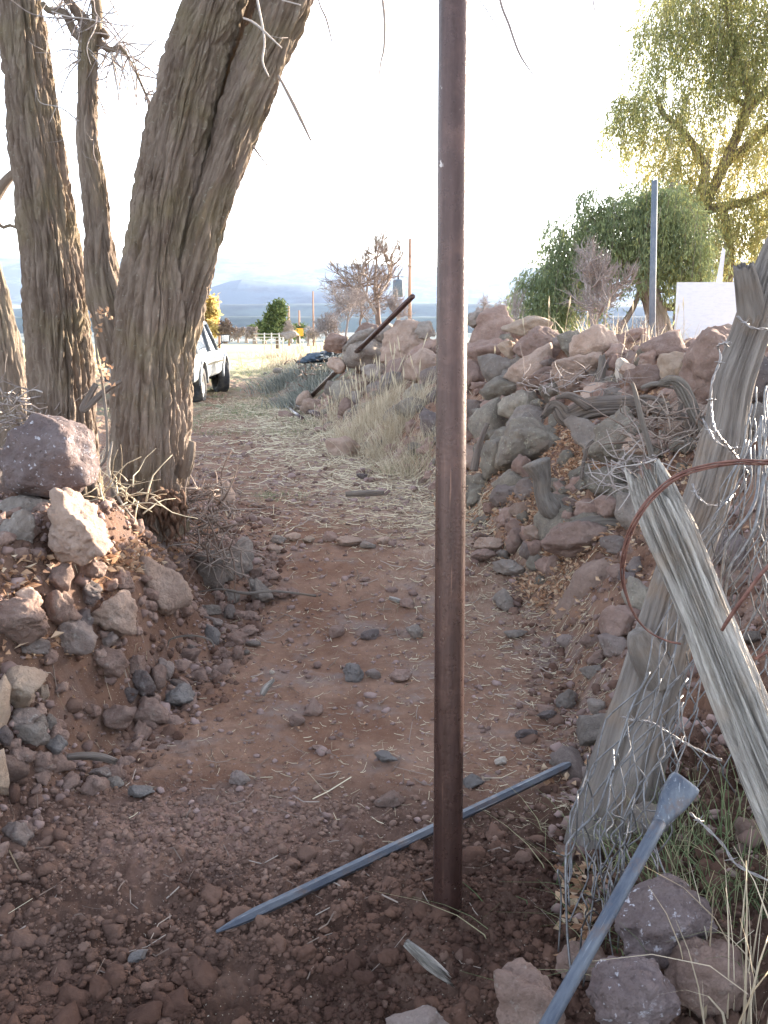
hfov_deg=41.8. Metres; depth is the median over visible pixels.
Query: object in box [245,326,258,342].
bare tree
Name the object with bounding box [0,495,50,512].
rock
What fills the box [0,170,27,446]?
leaning tree
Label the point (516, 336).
rock
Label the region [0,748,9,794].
rock
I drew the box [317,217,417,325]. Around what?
bare tree
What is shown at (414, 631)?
rock
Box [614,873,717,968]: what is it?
boulder
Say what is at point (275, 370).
rock
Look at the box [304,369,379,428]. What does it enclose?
dry grass clump
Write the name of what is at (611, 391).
rock
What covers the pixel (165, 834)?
soil clods
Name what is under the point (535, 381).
rock
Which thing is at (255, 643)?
rock
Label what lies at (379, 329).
leaning pipe
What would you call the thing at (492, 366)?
rock
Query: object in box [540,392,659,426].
driftwood log
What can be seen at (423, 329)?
rock
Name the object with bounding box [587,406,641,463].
rock
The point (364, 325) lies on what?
rock
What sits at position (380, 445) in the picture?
dry grass clump
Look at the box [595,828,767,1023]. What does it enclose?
dry grass clump
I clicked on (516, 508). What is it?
rock
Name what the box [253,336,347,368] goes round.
dry grass clump
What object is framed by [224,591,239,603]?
rock
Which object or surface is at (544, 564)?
wall rubble
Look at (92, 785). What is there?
bank rubble
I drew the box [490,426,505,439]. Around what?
rock
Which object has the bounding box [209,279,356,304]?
hills
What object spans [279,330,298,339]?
rock
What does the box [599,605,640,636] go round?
rock
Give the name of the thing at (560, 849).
rock
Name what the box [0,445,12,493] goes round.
rock
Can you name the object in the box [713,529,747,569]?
rock
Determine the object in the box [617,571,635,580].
rock
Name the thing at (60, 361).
old tree
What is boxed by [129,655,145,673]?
rock
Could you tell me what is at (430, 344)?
rock
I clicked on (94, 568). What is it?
rock
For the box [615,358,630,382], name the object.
rock
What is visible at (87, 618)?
rock
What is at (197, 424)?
straw litter
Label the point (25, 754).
rock
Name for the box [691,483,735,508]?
barbed wire
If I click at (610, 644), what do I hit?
rock
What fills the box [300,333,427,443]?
dry grass clump
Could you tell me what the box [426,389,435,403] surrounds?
rock
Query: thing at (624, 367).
rock
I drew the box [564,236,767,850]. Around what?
fence post
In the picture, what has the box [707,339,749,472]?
barbed wire
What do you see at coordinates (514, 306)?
bare tree
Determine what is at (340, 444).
rock
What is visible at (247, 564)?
rock
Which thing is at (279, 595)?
rock
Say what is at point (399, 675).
rock
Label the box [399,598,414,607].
rock
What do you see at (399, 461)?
dry grass clump
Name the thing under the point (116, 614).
rock
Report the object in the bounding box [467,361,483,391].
rock
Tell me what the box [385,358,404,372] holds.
rock
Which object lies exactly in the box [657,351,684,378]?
rock
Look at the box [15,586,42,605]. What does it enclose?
rock
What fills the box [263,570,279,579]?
rock
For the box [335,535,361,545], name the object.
rock
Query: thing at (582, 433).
rock
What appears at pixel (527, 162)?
sky
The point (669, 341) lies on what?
rock
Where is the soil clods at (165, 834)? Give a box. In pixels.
[0,587,529,974]
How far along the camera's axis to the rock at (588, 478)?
5.70 m
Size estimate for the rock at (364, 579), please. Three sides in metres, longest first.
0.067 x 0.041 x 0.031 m
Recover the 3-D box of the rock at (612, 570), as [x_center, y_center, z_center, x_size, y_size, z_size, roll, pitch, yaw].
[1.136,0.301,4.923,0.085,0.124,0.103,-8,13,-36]
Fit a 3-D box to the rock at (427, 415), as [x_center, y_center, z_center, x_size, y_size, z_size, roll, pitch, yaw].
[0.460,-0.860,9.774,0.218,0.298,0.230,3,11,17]
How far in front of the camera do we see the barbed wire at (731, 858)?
2.27 m
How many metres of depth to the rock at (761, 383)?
5.34 m
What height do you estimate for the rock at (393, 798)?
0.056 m
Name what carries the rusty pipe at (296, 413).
on the ground at (232, 996)
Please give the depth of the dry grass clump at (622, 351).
7.48 m
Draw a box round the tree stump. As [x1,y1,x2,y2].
[522,457,560,518]
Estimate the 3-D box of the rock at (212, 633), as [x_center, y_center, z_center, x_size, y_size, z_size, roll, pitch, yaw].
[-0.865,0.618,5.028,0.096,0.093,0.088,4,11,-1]
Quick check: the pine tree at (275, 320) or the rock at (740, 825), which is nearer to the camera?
the rock at (740, 825)
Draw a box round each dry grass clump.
[1,432,255,500]
[237,340,323,371]
[242,344,321,358]
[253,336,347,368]
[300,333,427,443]
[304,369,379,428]
[315,356,384,415]
[320,400,433,461]
[324,394,480,483]
[330,356,435,461]
[350,437,431,477]
[477,297,700,399]
[533,323,691,397]
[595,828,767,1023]
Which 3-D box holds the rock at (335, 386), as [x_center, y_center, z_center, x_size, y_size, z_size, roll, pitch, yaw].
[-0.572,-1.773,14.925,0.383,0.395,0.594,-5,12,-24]
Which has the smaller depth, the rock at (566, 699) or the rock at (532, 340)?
the rock at (566, 699)
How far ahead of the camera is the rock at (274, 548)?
6.20 m
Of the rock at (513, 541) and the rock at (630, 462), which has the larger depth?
the rock at (513, 541)
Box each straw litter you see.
[7,397,618,793]
[129,534,617,837]
[195,391,518,541]
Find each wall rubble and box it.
[314,327,767,577]
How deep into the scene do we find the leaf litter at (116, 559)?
4.20 m
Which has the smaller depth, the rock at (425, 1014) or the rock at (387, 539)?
the rock at (425, 1014)
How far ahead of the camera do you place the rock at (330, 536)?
6.40 m
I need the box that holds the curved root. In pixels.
[167,634,214,647]
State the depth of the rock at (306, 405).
16.47 m
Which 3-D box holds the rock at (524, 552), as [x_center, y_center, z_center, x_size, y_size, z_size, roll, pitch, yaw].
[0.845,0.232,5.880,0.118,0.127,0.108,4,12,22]
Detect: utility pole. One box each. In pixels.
[217,295,220,348]
[288,306,290,345]
[298,310,300,343]
[312,291,314,345]
[393,238,410,318]
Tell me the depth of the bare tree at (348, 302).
24.25 m
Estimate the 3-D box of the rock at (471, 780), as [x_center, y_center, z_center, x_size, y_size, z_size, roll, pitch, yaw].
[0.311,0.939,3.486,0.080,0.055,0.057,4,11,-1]
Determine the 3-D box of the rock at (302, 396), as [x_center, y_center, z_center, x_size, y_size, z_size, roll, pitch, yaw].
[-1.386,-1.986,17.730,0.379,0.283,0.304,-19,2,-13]
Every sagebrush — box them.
[214,347,319,395]
[259,357,349,409]
[287,355,342,381]
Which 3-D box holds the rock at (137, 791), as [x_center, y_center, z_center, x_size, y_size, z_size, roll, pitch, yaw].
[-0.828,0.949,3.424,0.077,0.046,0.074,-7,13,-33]
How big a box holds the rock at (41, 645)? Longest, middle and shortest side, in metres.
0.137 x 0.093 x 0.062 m
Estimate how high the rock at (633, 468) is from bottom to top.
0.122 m
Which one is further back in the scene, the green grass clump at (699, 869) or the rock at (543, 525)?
the rock at (543, 525)
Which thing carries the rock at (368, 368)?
on the ground at (232, 996)
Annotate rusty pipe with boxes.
[288,407,304,419]
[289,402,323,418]
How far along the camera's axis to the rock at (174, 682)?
4.39 m
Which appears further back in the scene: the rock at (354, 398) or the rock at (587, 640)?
the rock at (354, 398)
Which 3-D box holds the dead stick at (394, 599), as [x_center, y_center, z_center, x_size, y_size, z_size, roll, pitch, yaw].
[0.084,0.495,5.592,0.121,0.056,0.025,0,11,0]
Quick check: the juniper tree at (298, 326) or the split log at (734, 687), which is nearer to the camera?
the split log at (734, 687)
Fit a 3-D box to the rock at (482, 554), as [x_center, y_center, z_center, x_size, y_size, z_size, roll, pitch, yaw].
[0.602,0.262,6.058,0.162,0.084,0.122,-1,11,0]
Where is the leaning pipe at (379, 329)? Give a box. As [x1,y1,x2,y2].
[310,294,414,396]
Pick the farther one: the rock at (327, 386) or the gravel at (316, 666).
the rock at (327, 386)
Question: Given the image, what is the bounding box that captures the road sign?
[296,328,302,347]
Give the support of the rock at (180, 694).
on the ground at (232, 996)
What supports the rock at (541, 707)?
on the ground at (232, 996)
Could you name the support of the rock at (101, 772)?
on the ground at (232, 996)
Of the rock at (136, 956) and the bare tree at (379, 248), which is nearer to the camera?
the rock at (136, 956)
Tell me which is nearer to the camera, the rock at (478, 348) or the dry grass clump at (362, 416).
the rock at (478, 348)
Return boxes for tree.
[0,0,105,501]
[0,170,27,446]
[11,0,624,546]
[204,289,223,337]
[215,317,238,343]
[230,325,244,342]
[241,327,252,342]
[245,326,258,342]
[255,318,266,343]
[258,297,297,348]
[281,319,295,342]
[292,322,307,342]
[303,325,322,345]
[310,307,343,337]
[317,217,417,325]
[317,280,379,335]
[323,257,398,324]
[378,286,415,319]
[475,292,495,311]
[494,294,518,318]
[501,278,526,320]
[502,176,735,335]
[556,234,643,328]
[589,0,767,281]
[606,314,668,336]
[659,289,675,329]
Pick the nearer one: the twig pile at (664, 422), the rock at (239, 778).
the rock at (239, 778)
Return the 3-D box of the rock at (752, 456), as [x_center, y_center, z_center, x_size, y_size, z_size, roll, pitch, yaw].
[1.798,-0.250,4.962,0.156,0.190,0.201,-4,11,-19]
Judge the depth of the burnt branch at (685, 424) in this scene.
5.38 m
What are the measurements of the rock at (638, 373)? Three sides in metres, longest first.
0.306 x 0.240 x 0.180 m
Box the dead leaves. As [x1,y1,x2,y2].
[81,306,115,396]
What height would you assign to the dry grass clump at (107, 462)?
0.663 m
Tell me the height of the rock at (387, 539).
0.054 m
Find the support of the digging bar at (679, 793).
on the ground at (232, 996)
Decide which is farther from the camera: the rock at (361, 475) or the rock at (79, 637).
the rock at (361, 475)
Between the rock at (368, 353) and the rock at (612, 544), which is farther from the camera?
the rock at (368, 353)
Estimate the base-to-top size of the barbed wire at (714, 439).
0.097 m
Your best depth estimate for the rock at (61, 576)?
3.81 m
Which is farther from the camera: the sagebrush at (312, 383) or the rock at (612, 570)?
the sagebrush at (312, 383)
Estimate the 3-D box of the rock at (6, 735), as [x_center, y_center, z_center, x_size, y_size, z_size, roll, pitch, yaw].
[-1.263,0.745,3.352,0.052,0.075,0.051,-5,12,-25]
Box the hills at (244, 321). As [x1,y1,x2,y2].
[15,316,672,332]
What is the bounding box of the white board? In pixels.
[674,248,736,339]
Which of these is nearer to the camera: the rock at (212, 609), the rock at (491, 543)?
the rock at (212, 609)
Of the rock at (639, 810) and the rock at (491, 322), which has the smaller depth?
the rock at (639, 810)
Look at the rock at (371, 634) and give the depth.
5.10 m
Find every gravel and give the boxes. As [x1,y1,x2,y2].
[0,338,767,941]
[0,408,686,836]
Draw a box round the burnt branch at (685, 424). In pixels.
[640,386,694,439]
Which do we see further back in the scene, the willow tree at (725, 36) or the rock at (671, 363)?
the willow tree at (725, 36)
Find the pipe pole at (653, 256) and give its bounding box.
[649,180,657,336]
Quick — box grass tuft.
[234,489,308,506]
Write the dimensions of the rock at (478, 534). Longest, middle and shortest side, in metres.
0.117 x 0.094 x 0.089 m
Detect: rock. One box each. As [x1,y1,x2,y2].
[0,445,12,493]
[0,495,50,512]
[0,509,34,542]
[0,596,49,646]
[0,673,11,728]
[0,725,13,745]
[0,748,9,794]
[1,821,34,846]
[5,755,29,782]
[6,665,47,708]
[9,707,40,727]
[9,746,37,763]
[13,720,50,746]
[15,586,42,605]
[20,637,50,653]
[35,763,56,772]
[37,714,48,729]
[38,684,49,700]
[45,590,75,624]
[45,734,67,754]
[46,713,56,729]
[47,487,113,565]
[47,563,73,591]
[57,619,97,655]
[76,558,107,578]
[78,608,93,625]
[82,580,102,604]
[88,767,111,777]
[91,589,137,637]
[93,645,129,677]
[101,704,136,731]
[102,631,118,646]
[103,578,117,592]
[107,776,123,788]
[114,569,133,588]
[124,687,137,702]
[127,785,154,797]
[128,949,148,962]
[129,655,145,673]
[132,669,155,696]
[133,696,168,723]
[150,664,167,692]
[156,657,174,680]
[158,541,168,548]
[164,682,194,705]
[170,678,183,685]
[181,648,200,660]
[187,644,195,648]
[194,550,234,588]
[202,604,221,615]
[204,624,220,644]
[205,616,222,626]
[212,480,234,509]
[223,604,235,618]
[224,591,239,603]
[229,770,249,785]
[232,536,253,578]
[232,645,243,659]
[235,624,258,635]
[245,640,260,646]
[248,578,273,602]
[249,567,262,578]
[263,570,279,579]
[268,544,282,553]
[271,535,286,543]
[271,588,291,598]
[272,368,283,372]
[278,411,293,417]
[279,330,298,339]
[285,532,300,540]
[288,586,298,597]
[289,714,304,725]
[295,390,312,404]
[299,398,318,413]
[302,536,314,542]
[304,697,322,715]
[312,745,322,749]
[314,427,325,431]
[322,531,338,541]
[323,333,347,352]
[324,380,333,395]
[325,436,360,456]
[326,357,345,373]
[328,625,344,637]
[330,379,355,403]
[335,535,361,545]
[337,398,355,415]
[342,327,374,350]
[342,339,382,371]
[342,663,363,682]
[349,391,362,403]
[351,380,369,390]
[354,322,378,332]
[356,473,368,478]
[359,577,370,581]
[360,364,384,380]
[360,541,375,547]
[360,629,378,639]
[365,382,377,392]
[365,668,380,678]
[372,789,405,807]
[374,323,392,341]
[374,750,397,761]
[376,536,391,543]
[377,371,402,395]
[380,319,429,365]
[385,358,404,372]
[385,1005,448,1023]
[389,669,411,681]
[394,396,426,421]
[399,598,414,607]
[401,347,435,381]
[402,383,424,397]
[406,624,423,638]
[407,339,435,357]
[414,320,435,338]
[418,366,435,383]
[419,408,435,436]
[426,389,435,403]
[463,773,484,788]
[466,399,481,416]
[466,444,472,468]
[467,311,480,328]
[467,338,501,360]
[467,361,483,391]
[467,396,508,442]
[469,305,513,342]
[470,548,496,560]
[473,537,502,549]
[475,532,488,537]
[477,354,512,381]
[479,376,516,399]
[479,436,501,479]
[480,399,491,407]
[489,484,514,506]
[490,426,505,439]
[491,469,521,487]
[492,559,524,575]
[492,588,513,610]
[494,416,557,468]
[494,463,507,470]
[494,756,506,764]
[496,549,509,558]
[497,340,514,358]
[497,389,538,417]
[499,369,507,376]
[501,316,553,336]
[503,332,521,339]
[503,342,552,386]
[504,630,527,637]
[505,528,521,553]
[506,405,543,425]
[508,502,531,516]
[509,356,520,363]
[511,454,530,476]
[513,326,560,357]
[514,479,533,500]
[515,729,537,738]
[518,540,530,559]
[522,410,545,423]
[523,525,538,539]
[527,366,552,394]
[527,374,553,385]
[533,506,574,540]
[536,704,554,712]
[537,710,556,719]
[539,358,554,366]
[541,520,612,558]
[550,745,584,778]
[551,352,606,393]
[553,337,561,349]
[555,689,576,708]
[555,940,605,980]
[556,515,619,528]
[556,634,571,647]
[556,844,576,865]
[557,330,579,356]
[562,496,576,507]
[563,415,599,462]
[569,324,618,356]
[576,713,605,745]
[579,466,623,496]
[579,631,598,648]
[579,665,601,679]
[580,382,603,397]
[582,766,586,775]
[587,364,608,375]
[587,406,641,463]
[587,650,604,664]
[587,698,605,714]
[595,494,615,517]
[597,633,626,657]
[599,535,628,554]
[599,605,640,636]
[604,387,621,395]
[606,563,622,582]
[614,492,638,529]
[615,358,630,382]
[617,444,657,467]
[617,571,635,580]
[619,363,635,374]
[620,801,669,840]
[621,575,647,609]
[622,433,647,454]
[622,465,638,482]
[623,364,660,391]
[626,556,642,572]
[635,431,657,443]
[638,329,685,358]
[642,400,656,413]
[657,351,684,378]
[660,400,706,435]
[668,325,730,404]
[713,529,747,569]
[713,564,724,590]
[721,323,731,328]
[734,816,759,840]
[738,444,762,475]
[743,631,761,643]
[747,401,767,440]
[752,355,767,404]
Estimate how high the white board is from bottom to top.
1.510 m
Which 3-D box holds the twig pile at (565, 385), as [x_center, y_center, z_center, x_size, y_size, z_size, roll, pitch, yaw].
[1.270,-0.888,6.751,0.994,0.479,0.842,0,11,0]
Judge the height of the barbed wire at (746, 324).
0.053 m
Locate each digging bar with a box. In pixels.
[216,762,571,932]
[538,772,698,1023]
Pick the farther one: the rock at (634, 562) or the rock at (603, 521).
the rock at (603, 521)
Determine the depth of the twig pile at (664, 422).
5.16 m
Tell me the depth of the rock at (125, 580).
4.21 m
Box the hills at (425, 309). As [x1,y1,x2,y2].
[13,303,672,316]
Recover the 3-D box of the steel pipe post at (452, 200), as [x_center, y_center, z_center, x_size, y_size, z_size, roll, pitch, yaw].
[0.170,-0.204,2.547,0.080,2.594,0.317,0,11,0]
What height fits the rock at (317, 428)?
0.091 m
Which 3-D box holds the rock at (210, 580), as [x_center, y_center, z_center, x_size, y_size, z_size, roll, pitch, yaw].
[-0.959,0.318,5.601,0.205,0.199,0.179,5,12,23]
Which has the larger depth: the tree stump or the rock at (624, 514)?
the tree stump
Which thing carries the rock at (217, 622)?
on the ground at (232, 996)
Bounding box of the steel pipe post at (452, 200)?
[433,0,469,919]
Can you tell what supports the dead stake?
on the ground at (232, 996)
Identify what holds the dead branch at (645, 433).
on the twig pile at (646, 459)
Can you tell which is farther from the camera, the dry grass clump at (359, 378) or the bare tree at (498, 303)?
the bare tree at (498, 303)
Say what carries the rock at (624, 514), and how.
on the ground at (232, 996)
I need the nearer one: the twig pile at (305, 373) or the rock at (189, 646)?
the rock at (189, 646)
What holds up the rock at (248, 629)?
on the ground at (232, 996)
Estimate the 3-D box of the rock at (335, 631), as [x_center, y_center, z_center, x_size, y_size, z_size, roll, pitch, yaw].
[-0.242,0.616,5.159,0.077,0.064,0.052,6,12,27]
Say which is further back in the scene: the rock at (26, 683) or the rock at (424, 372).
the rock at (424, 372)
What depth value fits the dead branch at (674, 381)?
5.16 m
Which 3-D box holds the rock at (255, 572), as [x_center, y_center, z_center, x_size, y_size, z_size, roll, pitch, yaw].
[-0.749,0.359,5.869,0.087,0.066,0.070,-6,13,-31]
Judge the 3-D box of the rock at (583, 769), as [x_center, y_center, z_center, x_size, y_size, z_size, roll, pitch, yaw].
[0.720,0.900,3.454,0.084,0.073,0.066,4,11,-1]
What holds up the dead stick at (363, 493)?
on the ground at (232, 996)
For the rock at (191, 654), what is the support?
on the ground at (232, 996)
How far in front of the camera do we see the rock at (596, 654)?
4.41 m
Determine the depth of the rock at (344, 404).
13.72 m
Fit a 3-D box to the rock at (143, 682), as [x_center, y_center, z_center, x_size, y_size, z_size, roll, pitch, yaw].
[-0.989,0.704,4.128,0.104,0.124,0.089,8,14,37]
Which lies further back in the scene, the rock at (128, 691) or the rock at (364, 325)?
the rock at (364, 325)
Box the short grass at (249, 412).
[191,363,343,437]
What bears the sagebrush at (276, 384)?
on the ground at (232, 996)
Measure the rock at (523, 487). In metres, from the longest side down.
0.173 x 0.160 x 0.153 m
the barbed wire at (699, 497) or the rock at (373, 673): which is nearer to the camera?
the barbed wire at (699, 497)
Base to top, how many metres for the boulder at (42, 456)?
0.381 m
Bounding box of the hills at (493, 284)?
[0,254,743,303]
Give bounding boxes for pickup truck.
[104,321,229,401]
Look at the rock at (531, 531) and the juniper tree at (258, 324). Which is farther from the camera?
the juniper tree at (258, 324)
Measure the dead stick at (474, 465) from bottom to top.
0.315 m
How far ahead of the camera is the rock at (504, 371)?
9.08 m
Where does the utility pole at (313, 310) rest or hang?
on the ground at (232, 996)
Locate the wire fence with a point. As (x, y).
(761, 482)
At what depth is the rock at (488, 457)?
7.31 m
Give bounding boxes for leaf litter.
[0,432,230,697]
[107,403,635,787]
[418,386,748,636]
[527,744,607,955]
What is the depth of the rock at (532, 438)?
6.94 m
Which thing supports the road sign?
on the ground at (232, 996)
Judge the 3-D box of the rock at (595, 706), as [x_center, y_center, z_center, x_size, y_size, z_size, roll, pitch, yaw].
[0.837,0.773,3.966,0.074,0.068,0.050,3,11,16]
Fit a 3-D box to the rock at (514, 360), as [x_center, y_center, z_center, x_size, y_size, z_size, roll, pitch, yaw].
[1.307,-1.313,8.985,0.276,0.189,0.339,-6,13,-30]
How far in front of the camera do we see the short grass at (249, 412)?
16.54 m
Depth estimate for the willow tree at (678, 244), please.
14.79 m
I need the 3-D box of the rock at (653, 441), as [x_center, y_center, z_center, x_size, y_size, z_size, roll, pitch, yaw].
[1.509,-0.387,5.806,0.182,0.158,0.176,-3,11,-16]
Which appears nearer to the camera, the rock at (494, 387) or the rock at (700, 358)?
the rock at (700, 358)
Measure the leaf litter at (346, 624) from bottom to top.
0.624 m
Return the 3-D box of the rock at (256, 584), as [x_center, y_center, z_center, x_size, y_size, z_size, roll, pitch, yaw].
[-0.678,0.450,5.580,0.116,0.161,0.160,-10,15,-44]
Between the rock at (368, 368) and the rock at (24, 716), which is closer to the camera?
the rock at (24, 716)
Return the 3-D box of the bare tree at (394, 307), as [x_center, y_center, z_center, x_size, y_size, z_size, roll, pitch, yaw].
[0.313,-4.998,25.561,0.722,1.529,1.065,-10,14,-41]
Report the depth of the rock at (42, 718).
3.49 m
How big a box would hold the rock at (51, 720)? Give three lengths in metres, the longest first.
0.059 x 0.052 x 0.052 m
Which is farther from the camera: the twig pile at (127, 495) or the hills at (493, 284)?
the hills at (493, 284)
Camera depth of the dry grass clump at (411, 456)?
9.41 m
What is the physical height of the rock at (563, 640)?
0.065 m
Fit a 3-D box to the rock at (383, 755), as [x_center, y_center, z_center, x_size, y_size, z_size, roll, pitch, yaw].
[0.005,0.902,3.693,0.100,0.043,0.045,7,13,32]
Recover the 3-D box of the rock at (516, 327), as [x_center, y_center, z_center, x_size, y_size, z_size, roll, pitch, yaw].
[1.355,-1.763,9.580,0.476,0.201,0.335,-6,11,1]
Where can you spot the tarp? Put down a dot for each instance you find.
(311, 357)
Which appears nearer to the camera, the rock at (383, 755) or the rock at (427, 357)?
the rock at (383, 755)
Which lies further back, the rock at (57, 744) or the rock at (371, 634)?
the rock at (371, 634)
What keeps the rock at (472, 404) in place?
on the ground at (232, 996)
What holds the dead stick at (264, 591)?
on the ground at (232, 996)
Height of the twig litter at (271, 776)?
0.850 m
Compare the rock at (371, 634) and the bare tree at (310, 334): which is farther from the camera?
the bare tree at (310, 334)
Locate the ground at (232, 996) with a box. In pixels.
[0,302,767,1023]
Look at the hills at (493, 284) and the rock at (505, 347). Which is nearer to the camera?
the rock at (505, 347)
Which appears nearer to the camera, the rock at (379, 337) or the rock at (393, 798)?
the rock at (393, 798)
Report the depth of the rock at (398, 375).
12.72 m
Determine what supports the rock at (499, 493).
on the ground at (232, 996)
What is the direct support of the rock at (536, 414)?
on the ground at (232, 996)
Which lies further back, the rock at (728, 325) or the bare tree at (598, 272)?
the bare tree at (598, 272)
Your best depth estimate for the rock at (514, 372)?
8.62 m
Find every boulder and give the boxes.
[0,413,99,498]
[139,556,192,615]
[493,957,565,1023]
[585,954,680,1023]
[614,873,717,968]
[664,936,756,1019]
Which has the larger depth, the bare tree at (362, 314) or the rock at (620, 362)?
the bare tree at (362, 314)
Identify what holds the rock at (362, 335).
on the rock at (368, 353)
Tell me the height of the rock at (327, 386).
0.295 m
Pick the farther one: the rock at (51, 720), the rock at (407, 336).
the rock at (407, 336)
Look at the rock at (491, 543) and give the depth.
6.23 m
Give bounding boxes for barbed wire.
[620,715,722,761]
[689,812,766,880]
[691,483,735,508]
[702,415,762,452]
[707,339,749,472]
[736,316,767,331]
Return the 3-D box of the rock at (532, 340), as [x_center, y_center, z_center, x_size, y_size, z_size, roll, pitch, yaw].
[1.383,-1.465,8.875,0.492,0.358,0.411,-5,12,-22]
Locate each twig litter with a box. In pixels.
[0,378,767,978]
[9,436,599,912]
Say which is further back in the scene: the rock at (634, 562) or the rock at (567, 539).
the rock at (567, 539)
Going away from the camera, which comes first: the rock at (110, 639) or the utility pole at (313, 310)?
the rock at (110, 639)
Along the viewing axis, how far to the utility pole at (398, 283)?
43.77 m
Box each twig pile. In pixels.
[0,353,85,440]
[82,444,197,528]
[167,451,270,559]
[169,502,274,604]
[279,353,342,392]
[504,346,651,412]
[568,415,690,509]
[578,383,707,460]
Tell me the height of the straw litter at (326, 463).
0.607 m
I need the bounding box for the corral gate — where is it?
[253,333,282,348]
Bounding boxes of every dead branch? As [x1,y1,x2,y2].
[79,379,122,412]
[631,382,654,476]
[641,375,704,433]
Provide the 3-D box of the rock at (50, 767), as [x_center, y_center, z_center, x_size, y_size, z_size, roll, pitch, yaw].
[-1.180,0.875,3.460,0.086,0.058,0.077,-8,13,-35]
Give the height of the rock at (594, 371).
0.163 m
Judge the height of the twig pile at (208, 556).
0.570 m
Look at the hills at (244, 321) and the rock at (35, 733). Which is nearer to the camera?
the rock at (35, 733)
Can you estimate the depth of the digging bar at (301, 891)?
2.93 m
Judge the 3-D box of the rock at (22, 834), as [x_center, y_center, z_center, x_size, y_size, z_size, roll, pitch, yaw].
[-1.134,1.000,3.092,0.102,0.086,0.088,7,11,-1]
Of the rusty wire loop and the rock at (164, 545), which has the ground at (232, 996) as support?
the rock at (164, 545)
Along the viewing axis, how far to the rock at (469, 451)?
8.02 m
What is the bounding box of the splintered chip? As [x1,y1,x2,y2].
[403,939,454,987]
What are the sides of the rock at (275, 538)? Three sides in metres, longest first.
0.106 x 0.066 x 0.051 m
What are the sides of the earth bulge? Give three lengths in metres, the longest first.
0.524 x 0.430 x 0.397 m
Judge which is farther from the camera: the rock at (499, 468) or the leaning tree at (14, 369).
the rock at (499, 468)
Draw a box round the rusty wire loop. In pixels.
[620,459,767,659]
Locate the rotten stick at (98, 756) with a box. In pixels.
[66,752,118,764]
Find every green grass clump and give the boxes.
[376,744,767,985]
[462,754,767,979]
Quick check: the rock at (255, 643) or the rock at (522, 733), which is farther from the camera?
the rock at (255, 643)
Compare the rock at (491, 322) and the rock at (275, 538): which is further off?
the rock at (491, 322)
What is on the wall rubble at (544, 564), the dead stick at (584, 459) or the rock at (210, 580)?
the dead stick at (584, 459)
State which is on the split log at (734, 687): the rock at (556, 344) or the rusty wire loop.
the rusty wire loop
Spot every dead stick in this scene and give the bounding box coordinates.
[94,332,108,467]
[107,441,133,518]
[198,588,315,596]
[259,679,274,695]
[345,490,384,496]
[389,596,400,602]
[470,423,489,470]
[580,440,593,478]
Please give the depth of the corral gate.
47.30 m
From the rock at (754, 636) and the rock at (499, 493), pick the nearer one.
the rock at (754, 636)
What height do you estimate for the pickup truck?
1.682 m
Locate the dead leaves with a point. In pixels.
(97, 335)
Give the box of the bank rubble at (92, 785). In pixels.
[0,496,277,860]
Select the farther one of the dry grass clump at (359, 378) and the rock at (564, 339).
the dry grass clump at (359, 378)
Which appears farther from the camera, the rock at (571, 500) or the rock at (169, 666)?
the rock at (571, 500)
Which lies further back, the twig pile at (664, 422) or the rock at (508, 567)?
the rock at (508, 567)
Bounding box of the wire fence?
[553,386,767,986]
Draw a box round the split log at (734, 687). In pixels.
[624,458,767,848]
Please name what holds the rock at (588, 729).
on the ground at (232, 996)
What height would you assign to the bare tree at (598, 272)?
1.722 m
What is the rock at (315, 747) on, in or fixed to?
on the ground at (232, 996)
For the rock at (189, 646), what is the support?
on the ground at (232, 996)
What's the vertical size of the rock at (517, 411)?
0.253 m
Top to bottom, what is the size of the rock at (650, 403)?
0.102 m
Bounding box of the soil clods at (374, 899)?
[0,723,766,1023]
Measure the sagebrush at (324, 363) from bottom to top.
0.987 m
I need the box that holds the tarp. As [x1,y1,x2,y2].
[296,350,341,363]
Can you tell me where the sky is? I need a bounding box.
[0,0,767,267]
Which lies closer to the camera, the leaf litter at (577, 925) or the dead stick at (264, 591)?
the leaf litter at (577, 925)
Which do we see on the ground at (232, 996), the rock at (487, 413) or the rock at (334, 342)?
the rock at (487, 413)
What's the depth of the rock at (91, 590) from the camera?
3.97 m
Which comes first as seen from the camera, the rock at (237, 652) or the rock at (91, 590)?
the rock at (91, 590)
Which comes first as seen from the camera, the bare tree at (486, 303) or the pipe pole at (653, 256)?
the pipe pole at (653, 256)
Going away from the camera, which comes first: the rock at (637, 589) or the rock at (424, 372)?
the rock at (637, 589)
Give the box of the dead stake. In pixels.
[594,354,605,381]
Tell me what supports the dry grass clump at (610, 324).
on the ground at (232, 996)
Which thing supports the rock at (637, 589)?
on the ground at (232, 996)
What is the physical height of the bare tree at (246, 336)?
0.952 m
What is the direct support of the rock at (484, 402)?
on the ground at (232, 996)
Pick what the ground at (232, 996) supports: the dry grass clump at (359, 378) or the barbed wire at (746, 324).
the dry grass clump at (359, 378)
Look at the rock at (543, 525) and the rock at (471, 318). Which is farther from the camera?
the rock at (471, 318)
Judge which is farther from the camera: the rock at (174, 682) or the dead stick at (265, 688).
the rock at (174, 682)
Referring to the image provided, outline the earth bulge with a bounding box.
[554,557,613,621]
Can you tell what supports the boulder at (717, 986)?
on the ground at (232, 996)
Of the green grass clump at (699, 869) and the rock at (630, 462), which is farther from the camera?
the rock at (630, 462)
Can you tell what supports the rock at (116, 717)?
on the ground at (232, 996)
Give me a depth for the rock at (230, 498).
5.73 m

